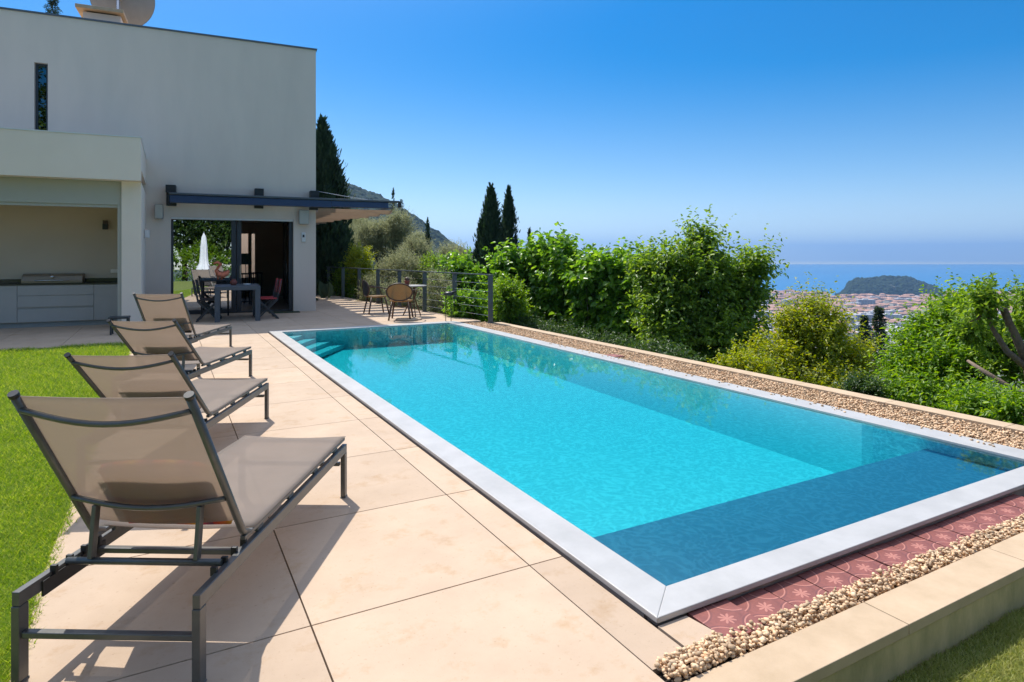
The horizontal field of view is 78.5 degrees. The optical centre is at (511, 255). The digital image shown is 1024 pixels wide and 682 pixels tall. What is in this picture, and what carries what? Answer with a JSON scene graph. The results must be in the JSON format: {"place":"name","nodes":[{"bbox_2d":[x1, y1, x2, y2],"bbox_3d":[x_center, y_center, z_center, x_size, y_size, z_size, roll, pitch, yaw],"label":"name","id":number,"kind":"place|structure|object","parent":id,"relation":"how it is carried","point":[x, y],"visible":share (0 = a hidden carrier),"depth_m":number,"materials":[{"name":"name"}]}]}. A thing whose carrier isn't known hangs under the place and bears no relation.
{"place":"outdoors","nodes":[
{"label":"outdoors","id":0,"kind":"place"},
{"bbox_2d":[0,341,131,681],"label":"lawn grass","id":1,"kind":"structure","parent":0,"point":[35,504],"depth_m":4.12,"materials":[{"name":"plant"}]},
{"bbox_2d":[108,315,130,334],"bbox_3d":[-7.505,1.330,11.988,0.340,0.340,0.280,0,0,-25],"label":"stool","id":2,"kind":"object","parent":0,"point":[112,318],"visible":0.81,"depth_m":11.91,"materials":[{"name":"metal"}]},
{"bbox_2d":[0,7,316,320],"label":"house","id":3,"kind":"structure","parent":0,"point":[119,126],"depth_m":15.47,"materials":[{"name":"paint"}]},
{"bbox_2d":[35,63,47,129],"bbox_3d":[-10.978,-3.588,14.662,0.255,1.771,0.060,0,0,-25],"label":"window","id":4,"kind":"structure","parent":3,"relation":"in","point":[41,70],"depth_m":14.65,"materials":[{"name":"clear glass"}]},
{"bbox_2d":[75,3,127,23],"bbox_3d":[-10.420,-5.795,15.957,1.020,0.790,0.850,0,0,-25],"label":"chimney","id":5,"kind":"object","parent":3,"relation":"on","point":[100,13],"visible":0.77,"depth_m":15.69,"materials":[{"name":"paint"}]},
{"bbox_2d":[102,220,107,229],"bbox_3d":[-8.996,-0.680,13.874,0.100,0.200,0.095,0,0,-25],"label":"wall light","id":6,"kind":"object","parent":3,"relation":"attached to","point":[105,225],"visible":1,"depth_m":13.84,"materials":[{"name":"metal"}]},
{"bbox_2d":[90,0,154,24],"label":"satellite dish","id":7,"kind":"object","parent":3,"relation":"on","point":[138,12],"visible":0.61,"depth_m":17.28,"materials":[{"name":"metal"}]},
{"bbox_2d":[155,204,162,218],"bbox_3d":[-8.693,-1.083,15.452,0.184,0.352,0.206,0,0,-25],"label":"wall speaker","id":8,"kind":"object","parent":3,"relation":"attached to","point":[158,211],"depth_m":15.37,"materials":[{"name":"grey plastic"}]},
{"bbox_2d":[171,219,292,313],"bbox_3d":[-7.279,0.256,16.436,2.902,2.446,0.140,0,0,-25],"label":"sliding door","id":9,"kind":"structure","parent":3,"relation":"in","point":[196,245],"depth_m":16.14,"materials":[{"name":"clear glass"}]},
{"bbox_2d":[236,273,252,304],"bbox_3d":[-8.006,0.995,18.741,0.440,0.970,0.445,0,0,-29],"label":"dining chair","id":10,"kind":"object","parent":3,"relation":"on","point":[250,294],"visible":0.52,"depth_m":18.64,"materials":[{"name":"metal"}]},
{"bbox_2d":[241,253,250,301],"bbox_3d":[-8.512,0.705,20.052,0.340,1.550,0.340,0,0,-29],"label":"floor lamp","id":11,"kind":"object","parent":3,"relation":"on","point":[245,258],"visible":0.85,"depth_m":19.95,"materials":[{"name":"metal"}]},
{"bbox_2d":[243,272,262,302],"bbox_3d":[-8.059,0.995,19.487,0.445,0.970,0.440,0,0,44],"label":"dining chair","id":12,"kind":"object","parent":3,"relation":"on","point":[257,273],"visible":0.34,"depth_m":19.47,"materials":[{"name":"metal"}]},
{"bbox_2d":[166,185,400,224],"bbox_3d":[-7.461,-1.469,20.117,5.827,0.578,8.163,0,0,-25],"label":"awning","id":13,"kind":"object","parent":3,"relation":"attached to","point":[325,212],"visible":0.95,"depth_m":16.61,"materials":[{"name":"grey metal"}]},
{"bbox_2d":[299,210,308,224],"bbox_3d":[-5.605,-1.032,16.869,0.252,0.384,0.206,0,0,-25],"label":"wall speaker","id":14,"kind":"object","parent":3,"relation":"attached to","point":[303,216],"depth_m":16.78,"materials":[{"name":"grey plastic"}]},
{"bbox_2d":[344,183,563,329],"bbox_3d":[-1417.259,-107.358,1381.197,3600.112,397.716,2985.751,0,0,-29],"label":"hill","id":15,"kind":"structure","parent":0,"point":[361,193],"depth_m":1026.23,"materials":[{"name":"green plant"}]},
{"bbox_2d":[293,322,712,681],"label":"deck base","id":16,"kind":"object","parent":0,"point":[661,676],"visible":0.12,"depth_m":2.27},
{"bbox_2d":[0,295,712,681],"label":"deck","id":17,"kind":"structure","parent":16,"relation":"on","point":[406,561],"depth_m":2.83,"materials":[{"name":"stone"}]},
{"bbox_2d":[0,278,117,327],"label":"kitchen cabinet","id":18,"kind":"object","parent":17,"relation":"on","point":[91,301],"visible":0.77,"depth_m":13.28,"materials":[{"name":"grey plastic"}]},
{"bbox_2d":[21,273,84,283],"bbox_3d":[-9.829,0.484,13.481,1.068,0.200,0.491,0,0,-25],"label":"gas grill","id":19,"kind":"object","parent":18,"relation":"on","point":[54,278],"visible":0.93,"depth_m":13.32,"materials":[{"name":"metal"}]},
{"bbox_2d":[64,351,268,428],"bbox_3d":[-2.510,1.049,4.839,0.674,0.903,1.924,0,0,-4],"label":"sun lounger","id":20,"kind":"object","parent":17,"relation":"on","point":[145,376],"visible":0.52,"depth_m":4.17,"materials":[{"name":"fabric"}]},
{"bbox_2d":[7,390,346,681],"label":"sun lounger","id":21,"kind":"object","parent":17,"relation":"on","point":[119,464],"visible":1,"depth_m":2.38,"materials":[{"name":"fabric"}]},
{"bbox_2d":[106,319,252,378],"bbox_3d":[-3.553,1.050,6.901,0.674,0.899,1.883,0,0,-1],"label":"sun lounger","id":22,"kind":"object","parent":17,"relation":"on","point":[150,337],"visible":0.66,"depth_m":6.29,"materials":[{"name":"fabric"}]},
{"bbox_2d":[132,292,231,345],"bbox_3d":[-4.897,0.999,9.451,0.674,1.002,1.907,0,0,-5],"label":"sun lounger","id":23,"kind":"object","parent":17,"relation":"on","point":[161,307],"visible":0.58,"depth_m":8.73,"materials":[{"name":"fabric"}]},
{"bbox_2d":[192,280,214,321],"bbox_3d":[-7.037,1.041,14.430,0.583,0.941,0.482,0,0,-25],"label":"folding chair","id":24,"kind":"object","parent":17,"relation":"on","point":[200,303],"visible":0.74,"depth_m":14.28,"materials":[{"name":"metal"}]},
{"bbox_2d":[195,279,221,318],"bbox_3d":[-7.260,1.041,15.010,0.583,0.941,0.482,0,0,-25],"label":"folding chair","id":25,"kind":"object","parent":17,"relation":"on","point":[203,302],"visible":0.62,"depth_m":14.86,"materials":[{"name":"metal"}]},
{"bbox_2d":[199,279,229,315],"bbox_3d":[-7.424,1.050,15.688,0.693,0.900,0.360,0,0,-25],"label":"console table","id":26,"kind":"object","parent":17,"relation":"on","point":[213,280],"visible":0.84,"depth_m":15.57,"materials":[{"name":"metal"}]},
{"bbox_2d":[213,261,229,279],"bbox_3d":[-7.298,0.367,15.746,0.383,0.466,0.147,0,0,-25],"label":"sculpture","id":27,"kind":"object","parent":26,"relation":"on","point":[221,275],"visible":1,"depth_m":15.70,"materials":[{"name":"orange ceramic"}]},
{"bbox_2d":[214,283,260,322],"bbox_3d":[-6.543,1.100,14.932,0.959,0.800,1.500,0,0,-25],"label":"dining table","id":28,"kind":"object","parent":17,"relation":"on","point":[254,287],"visible":0.92,"depth_m":14.38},
{"bbox_2d":[253,278,277,317],"bbox_3d":[-6.098,1.041,15.543,0.583,0.941,0.482,0,0,-25],"label":"folding chair","id":29,"kind":"object","parent":17,"relation":"on","point":[270,300],"visible":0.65,"depth_m":15.44,"materials":[{"name":"red fabric"}]},
{"bbox_2d":[260,279,281,318],"bbox_3d":[-5.824,1.041,15.041,0.583,0.941,0.482,0,0,-25],"label":"folding chair","id":30,"kind":"object","parent":17,"relation":"on","point":[272,302],"visible":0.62,"depth_m":14.93,"materials":[{"name":"red fabric"}]},
{"bbox_2d":[268,311,299,313],"bbox_3d":[-6.003,1.492,16.538,0.770,0.015,0.360,0,0,-25],"label":"doormat","id":31,"kind":"object","parent":17,"relation":"on","point":[286,312],"visible":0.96,"depth_m":16.47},
{"bbox_2d":[362,280,388,314],"bbox_3d":[-3.554,1.064,16.285,0.629,0.879,0.753,0,0,-28],"label":"bistro chair","id":32,"kind":"object","parent":17,"relation":"on","point":[366,287],"visible":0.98,"depth_m":16.18,"materials":[{"name":"wicker"}]},
{"bbox_2d":[385,283,417,320],"bbox_3d":[-2.608,1.064,14.718,0.754,0.879,0.629,0,0,-2],"label":"bistro chair","id":33,"kind":"object","parent":17,"relation":"on","point":[399,292],"visible":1,"depth_m":14.46,"materials":[{"name":"wicker"}]},
{"bbox_2d":[396,317,421,320],"bbox_3d":[-2.420,1.479,14.700,0.620,0.040,0.620,0,0,-29],"label":"round base","id":34,"kind":"object","parent":17,"relation":"on","point":[408,319],"visible":0.98,"depth_m":14.58,"materials":[{"name":"stone"}]},
{"bbox_2d":[326,266,492,323],"bbox_3d":[-4.193,0.958,19.613,0.150,1.085,13.700,0,0,-33],"label":"railing","id":35,"kind":"object","parent":17,"relation":"on","point":[489,291],"visible":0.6,"depth_m":16.76,"materials":[{"name":"metal"}]},
{"bbox_2d":[402,285,426,316],"bbox_3d":[-2.462,1.121,15.600,0.690,0.771,0.690,0,0,-29],"label":"bistro table","id":36,"kind":"object","parent":17,"relation":"on","point":[413,286],"visible":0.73,"depth_m":15.52,"materials":[{"name":"grey plastic"}]},
{"bbox_2d":[444,291,455,320],"bbox_3d":[-1.405,1.140,14.042,0.254,0.719,0.228,0,0,38],"label":"garden lamp","id":37,"kind":"object","parent":17,"relation":"on","point":[448,293],"visible":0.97,"depth_m":14.03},
{"bbox_2d":[268,321,1023,626],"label":"swimming pool","id":38,"kind":"structure","parent":17,"relation":"in","point":[661,497],"depth_m":5.70,"materials":[{"name":"liquid"}]},
{"bbox_2d":[357,323,655,373],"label":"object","id":39,"kind":"structure","parent":38,"relation":"in","point":[439,325],"depth_m":13.18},
{"bbox_2d":[684,532,1023,681],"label":"kerb wall","id":40,"kind":"structure","parent":16,"relation":"attached to","point":[890,635],"depth_m":2.60,"materials":[{"name":"stone"}]},
{"bbox_2d":[0,0,1023,295],"label":"sky","id":41,"kind":"structure","parent":0,"point":[860,131],"materials":[{"name":"blue"}]},
{"bbox_2d":[547,338,1023,667],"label":"gravel bed","id":42,"kind":"object","parent":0,"point":[726,661],"visible":0.15,"depth_m":2.43,"materials":[{"name":"gravel"}]},
{"bbox_2d":[687,599,767,640],"bbox_3d":[0.890,1.513,2.595,0.225,0.025,0.227,0,-1,-28],"label":"terracotta tile","id":43,"kind":"object","parent":42,"relation":"on","point":[723,616],"visible":0.65,"depth_m":2.60,"materials":[{"name":"tile"}]},
{"bbox_2d":[466,321,1023,449],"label":"pebble strip","id":44,"kind":"object","parent":42,"relation":"on","point":[991,435],"visible":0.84,"depth_m":6.76,"materials":[{"name":"gravel"}]},
{"bbox_2d":[730,588,803,626],"bbox_3d":[1.096,1.530,2.711,0.225,0.024,0.227,-1,0,-29],"label":"terracotta tile","id":45,"kind":"object","parent":42,"relation":"on","point":[760,603],"visible":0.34,"depth_m":2.73,"materials":[{"name":"tile"}]},
{"bbox_2d":[763,576,828,612],"bbox_3d":[1.304,1.532,2.825,0.225,0.024,0.227,-1,0,-28],"label":"terracotta tile","id":46,"kind":"object","parent":42,"relation":"on","point":[796,590],"visible":0.46,"depth_m":2.85,"materials":[{"name":"tile"}]},
{"bbox_2d":[797,563,862,597],"bbox_3d":[1.509,1.530,2.938,0.225,0.024,0.227,-1,1,-28],"label":"terracotta tile","id":47,"kind":"object","parent":42,"relation":"on","point":[827,577],"visible":0.45,"depth_m":2.96,"materials":[{"name":"tile"}]},
{"bbox_2d":[654,513,1023,681],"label":"pebble border","id":48,"kind":"object","parent":42,"relation":"on","point":[703,652],"visible":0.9,"depth_m":2.66,"materials":[{"name":"gravel"}]},
{"bbox_2d":[829,553,892,578],"bbox_3d":[1.715,1.530,3.052,0.225,0.024,0.227,0,1,-29],"label":"terracotta tile","id":49,"kind":"object","parent":42,"relation":"on","point":[858,565],"visible":0.56,"depth_m":3.07,"materials":[{"name":"tile"}]},
{"bbox_2d":[858,543,922,567],"bbox_3d":[1.922,1.528,3.166,0.225,0.024,0.227,1,-1,-28],"label":"terracotta tile","id":50,"kind":"object","parent":42,"relation":"on","point":[887,555],"visible":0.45,"depth_m":3.17,"materials":[{"name":"tile"}]},
{"bbox_2d":[885,534,949,556],"bbox_3d":[2.128,1.531,3.279,0.225,0.024,0.227,0,-1,-30],"label":"terracotta tile","id":51,"kind":"object","parent":42,"relation":"on","point":[912,544],"visible":0.45,"depth_m":3.30,"materials":[{"name":"tile"}]},
{"bbox_2d":[910,525,970,547],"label":"terracotta tile","id":52,"kind":"object","parent":42,"relation":"on","point":[939,535],"visible":0.46,"depth_m":3.41,"materials":[{"name":"tile"}]},
{"bbox_2d":[934,516,998,537],"bbox_3d":[2.541,1.530,3.506,0.225,0.024,0.227,-1,0,-28],"label":"terracotta tile","id":53,"kind":"object","parent":42,"relation":"on","point":[961,526],"visible":0.51,"depth_m":3.52,"materials":[{"name":"tile"}]},
{"bbox_2d":[956,508,1011,526],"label":"terracotta tile","id":54,"kind":"object","parent":42,"relation":"on","point":[980,516],"visible":0.45,"depth_m":3.63,"materials":[{"name":"tile"}]},
{"bbox_2d":[978,501,1023,518],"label":"terracotta tile","id":55,"kind":"object","parent":42,"relation":"on","point":[1002,509],"visible":0.59,"depth_m":3.75,"materials":[{"name":"tile"}]},
{"bbox_2d":[996,494,1023,508],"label":"terracotta tile","id":56,"kind":"object","parent":42,"relation":"on","point":[1014,500],"visible":0.78,"depth_m":3.88,"materials":[{"name":"tile"}]},
{"bbox_2d":[708,264,1023,294],"bbox_3d":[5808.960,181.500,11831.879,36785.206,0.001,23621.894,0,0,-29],"label":"sea water","id":57,"kind":"structure","parent":0,"point":[829,275],"depth_m":6383.55,"materials":[{"name":"liquid"}]},
{"bbox_2d":[835,275,941,295],"bbox_3d":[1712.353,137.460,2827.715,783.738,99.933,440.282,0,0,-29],"label":"headland","id":58,"kind":"structure","parent":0,"point":[892,285],"depth_m":2703.99,"materials":[{"name":"green plant"}]},
{"bbox_2d":[771,340,1023,391],"bbox_3d":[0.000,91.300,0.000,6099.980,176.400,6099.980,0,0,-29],"label":"ground","id":59,"kind":"structure","parent":0,"point":[976,383],"depth_m":773.13,"materials":[{"name":"soil"}]},
{"bbox_2d":[43,0,61,13],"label":"conifer tree","id":60,"kind":"object","parent":59,"relation":"on","point":[54,3],"visible":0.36,"depth_m":31.95,"materials":[{"name":"green plant"}]},
{"bbox_2d":[241,234,254,277],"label":"garden wall","id":61,"kind":"structure","parent":59,"relation":"on","point":[244,243],"depth_m":26.97,"materials":[{"name":"paint"}]},
{"bbox_2d":[327,262,357,297],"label":"terrace shrub","id":62,"kind":"object","parent":59,"relation":"on","point":[348,290],"visible":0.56,"depth_m":23.86,"materials":[{"name":"green plant"}]},
{"bbox_2d":[338,240,380,295],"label":"terrace shrub","id":63,"kind":"object","parent":59,"relation":"on","point":[355,261],"visible":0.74,"depth_m":23.36,"materials":[{"name":"green plant"}]},
{"bbox_2d":[344,218,374,256],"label":"olive tree","id":64,"kind":"object","parent":59,"relation":"on","point":[357,222],"visible":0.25,"depth_m":31.48,"materials":[{"name":"green plant"}]},
{"bbox_2d":[354,270,389,303],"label":"terrace shrub","id":65,"kind":"object","parent":59,"relation":"on","point":[373,283],"visible":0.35,"depth_m":20.91,"materials":[{"name":"green plant"}]},
{"bbox_2d":[316,278,437,312],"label":"slope woods","id":66,"kind":"object","parent":59,"relation":"on","point":[325,290],"depth_m":22.39,"materials":[{"name":"green plant"}]},
{"bbox_2d":[316,113,361,297],"bbox_3d":[-7.635,-0.836,24.987,3.760,9.724,3.615,0,0,-29],"label":"cypress tree","id":67,"kind":"object","parent":66,"relation":"on","point":[333,242],"visible":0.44,"depth_m":24.41,"materials":[{"name":"green plant"}]},
{"bbox_2d":[351,205,419,301],"bbox_3d":[-5.767,1.180,27.982,3.325,7.060,2.816,0,0,-29],"label":"olive tree","id":68,"kind":"object","parent":59,"relation":"on","point":[389,227],"visible":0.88,"depth_m":27.51,"materials":[{"name":"green plant"}]},
{"bbox_2d":[374,245,426,287],"bbox_3d":[-4.250,1.949,24.028,2.459,4.897,2.429,0,0,-29],"label":"olive tree","id":69,"kind":"object","parent":59,"relation":"on","point":[399,259],"visible":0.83,"depth_m":23.66,"materials":[{"name":"green plant"}]},
{"bbox_2d":[381,269,422,309],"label":"terrace shrub","id":70,"kind":"object","parent":59,"relation":"on","point":[404,304],"visible":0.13,"depth_m":18.99,"materials":[{"name":"green plant"}]},
{"bbox_2d":[395,232,440,308],"bbox_3d":[-3.872,1.724,26.050,2.383,5.668,2.271,0,0,-29],"label":"olive tree","id":71,"kind":"object","parent":59,"relation":"on","point":[420,248],"visible":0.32,"depth_m":25.79,"materials":[{"name":"green plant"}]},
{"bbox_2d":[402,226,435,248],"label":"terrace shrub","id":72,"kind":"object","parent":59,"relation":"on","point":[420,234],"visible":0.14,"depth_m":69.54,"materials":[{"name":"green plant"}]},
{"bbox_2d":[406,250,444,293],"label":"terrace shrub","id":73,"kind":"object","parent":59,"relation":"on","point":[432,259],"visible":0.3,"depth_m":23.74,"materials":[{"name":"green plant"}]},
{"bbox_2d":[425,216,431,246],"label":"cypress tree","id":74,"kind":"object","parent":59,"relation":"on","point":[427,226],"visible":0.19,"depth_m":59.94,"materials":[{"name":"green plant"}]},
{"bbox_2d":[415,263,459,313],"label":"terrace shrub","id":75,"kind":"object","parent":59,"relation":"on","point":[431,302],"visible":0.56,"depth_m":17.41,"materials":[{"name":"green plant"}]},
{"bbox_2d":[434,238,473,259],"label":"terrace shrub","id":76,"kind":"object","parent":59,"relation":"on","point":[445,250],"visible":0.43,"depth_m":59.63,"materials":[{"name":"green plant"}]},
{"bbox_2d":[418,247,493,321],"bbox_3d":[-1.662,2.327,20.390,2.750,5.247,2.835,0,0,8],"label":"mulberry shrub","id":77,"kind":"object","parent":59,"relation":"on","point":[466,279],"visible":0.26,"depth_m":19.78,"materials":[{"name":"green plant"}]},
{"bbox_2d":[443,249,476,267],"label":"terrace shrub","id":78,"kind":"object","parent":59,"relation":"on","point":[459,255],"visible":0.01,"depth_m":21.98,"materials":[{"name":"green plant"}]},
{"bbox_2d":[439,283,494,322],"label":"terrace shrub","id":79,"kind":"object","parent":59,"relation":"on","point":[476,309],"visible":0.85,"depth_m":15.38,"materials":[{"name":"green plant"}]},
{"bbox_2d":[474,217,483,273],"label":"cypress tree","id":80,"kind":"object","parent":59,"relation":"on","point":[478,237],"visible":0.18,"depth_m":29.88,"materials":[{"name":"green plant"}]},
{"bbox_2d":[467,182,511,321],"bbox_3d":[-1.019,0.730,30.134,2.669,8.541,2.772,0,0,-29],"label":"cypress tree","id":81,"kind":"object","parent":59,"relation":"on","point":[493,227],"visible":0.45,"depth_m":29.62,"materials":[{"name":"green plant"}]},
{"bbox_2d":[477,271,540,323],"bbox_3d":[-0.045,2.841,15.693,1.600,4.926,1.576,0,0,-29],"label":"terrace shrub","id":82,"kind":"object","parent":59,"relation":"on","point":[509,301],"visible":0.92,"depth_m":15.35,"materials":[{"name":"green plant"}]},
{"bbox_2d":[501,184,520,253],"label":"cypress tree","id":83,"kind":"object","parent":59,"relation":"on","point":[508,213],"visible":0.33,"depth_m":30.83,"materials":[{"name":"green plant"}]},
{"bbox_2d":[481,234,546,324],"bbox_3d":[0.448,3.217,19.833,3.266,7.815,2.571,0,0,-13],"label":"mulberry shrub","id":84,"kind":"object","parent":59,"relation":"on","point":[503,263],"visible":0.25,"depth_m":19.28,"materials":[{"name":"green plant"}]},
{"bbox_2d":[493,310,550,329],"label":"garden bush","id":85,"kind":"object","parent":59,"relation":"on","point":[533,322],"visible":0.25,"depth_m":15.42,"materials":[{"name":"green plant"}]},
{"bbox_2d":[513,221,586,329],"bbox_3d":[1.421,3.328,19.018,2.618,8.788,2.638,0,0,-20],"label":"mulberry shrub","id":86,"kind":"object","parent":59,"relation":"on","point":[553,250],"visible":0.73,"depth_m":18.54,"materials":[{"name":"green plant"}]},
{"bbox_2d":[528,315,597,339],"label":"garden bush","id":87,"kind":"object","parent":59,"relation":"on","point":[576,332],"visible":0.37,"depth_m":14.47,"materials":[{"name":"green plant"}]},
{"bbox_2d":[545,237,643,338],"bbox_3d":[2.493,3.523,17.924,3.015,8.108,2.848,0,0,-29],"label":"mulberry shrub","id":88,"kind":"object","parent":59,"relation":"on","point":[580,284],"visible":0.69,"depth_m":17.34,"materials":[{"name":"green plant"}]},
{"bbox_2d":[571,328,645,350],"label":"garden bush","id":89,"kind":"object","parent":59,"relation":"on","point":[609,338],"visible":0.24,"depth_m":13.15,"materials":[{"name":"green plant"}]},
{"bbox_2d":[588,240,664,346],"bbox_3d":[3.412,3.454,17.221,3.100,7.806,2.469,0,0,-29],"label":"mulberry shrub","id":90,"kind":"object","parent":59,"relation":"on","point":[613,315],"visible":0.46,"depth_m":16.68,"materials":[{"name":"green plant"}]},
{"bbox_2d":[617,332,706,361],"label":"garden bush","id":91,"kind":"object","parent":59,"relation":"on","point":[672,350],"visible":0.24,"depth_m":10.53,"materials":[{"name":"green plant"}]},
{"bbox_2d":[608,204,792,364],"bbox_3d":[4.746,2.663,15.446,4.544,7.902,3.228,0,0,-18],"label":"broadleaf tree","id":92,"kind":"object","parent":59,"relation":"on","point":[679,302],"visible":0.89,"depth_m":15.00,"materials":[{"name":"green plant"}]},
{"bbox_2d":[706,339,790,378],"bbox_3d":[3.830,3.079,10.361,1.628,3.403,1.192,0,0,-44],"label":"garden bush","id":93,"kind":"object","parent":59,"relation":"on","point":[749,362],"visible":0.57,"depth_m":10.10,"materials":[{"name":"green plant"}]},
{"bbox_2d":[494,322,1023,436],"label":"retaining wall","id":94,"kind":"structure","parent":59,"relation":"on","point":[978,421],"depth_m":6.97,"materials":[{"name":"stone"}]},
{"bbox_2d":[709,272,882,389],"bbox_3d":[6.265,3.036,12.619,3.737,5.409,3.003,0,0,-29],"label":"yellow green tree","id":95,"kind":"object","parent":59,"relation":"on","point":[807,329],"visible":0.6,"depth_m":12.62,"materials":[{"name":"green plant"}]},
{"bbox_2d":[852,313,873,322],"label":"city building","id":96,"kind":"structure","parent":59,"relation":"on","point":[860,314],"depth_m":1545.00,"materials":[{"name":"white"}]},
{"bbox_2d":[831,365,897,399],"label":"garden bush","id":97,"kind":"object","parent":59,"relation":"on","point":[856,384],"visible":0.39,"depth_m":9.47,"materials":[{"name":"green plant"}]},
{"bbox_2d":[856,298,874,304],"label":"city building","id":98,"kind":"structure","parent":59,"relation":"on","point":[865,301],"depth_m":2112.07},
{"bbox_2d":[856,315,877,377],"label":"conifer tree","id":99,"kind":"object","parent":59,"relation":"on","point":[864,319],"visible":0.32,"depth_m":44.86,"materials":[{"name":"green plant"}]},
{"bbox_2d":[869,305,891,379],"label":"conifer tree","id":100,"kind":"object","parent":59,"relation":"on","point":[879,313],"visible":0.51,"depth_m":46.84,"materials":[{"name":"green plant"}]},
{"bbox_2d":[884,313,901,318],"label":"city building","id":101,"kind":"structure","parent":59,"relation":"on","point":[892,316],"depth_m":1626.72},
{"bbox_2d":[884,309,903,313],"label":"city building","id":102,"kind":"structure","parent":59,"relation":"on","point":[893,311],"depth_m":1716.24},
{"bbox_2d":[793,289,1019,341],"bbox_3d":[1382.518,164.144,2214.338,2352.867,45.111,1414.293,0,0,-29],"label":"distant city","id":103,"kind":"object","parent":59,"relation":"on","point":[848,297],"visible":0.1,"depth_m":2217.05},
{"bbox_2d":[860,268,1011,410],"bbox_3d":[6.693,2.660,9.881,2.133,4.900,3.000,0,0,32],"label":"broadleaf tree","id":104,"kind":"object","parent":59,"relation":"on","point":[924,357],"visible":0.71,"depth_m":9.81,"materials":[{"name":"green plant"}]},
{"bbox_2d":[927,362,1018,418],"bbox_3d":[5.743,2.780,7.554,1.527,3.098,1.075,0,0,-42],"label":"garden bush","id":105,"kind":"object","parent":59,"relation":"on","point":[963,401],"visible":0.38,"depth_m":7.36,"materials":[{"name":"green plant"}]},
{"bbox_2d":[935,270,1023,390],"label":"pruned tree","id":106,"kind":"object","parent":59,"relation":"on","point":[995,339],"visible":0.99,"depth_m":7.93,"materials":[{"name":"green plant"}]},
{"bbox_2d":[962,373,1023,425],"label":"garden bush","id":107,"kind":"object","parent":59,"relation":"on","point":[1009,410],"visible":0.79,"depth_m":6.88,"materials":[{"name":"green plant"}]},
{"bbox_2d":[888,606,1023,681],"bbox_3d":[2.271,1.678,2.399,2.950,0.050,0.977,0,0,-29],"label":"grass","id":108,"kind":"structure","parent":0,"point":[1013,619],"depth_m":2.62,"materials":[{"name":"plant"}]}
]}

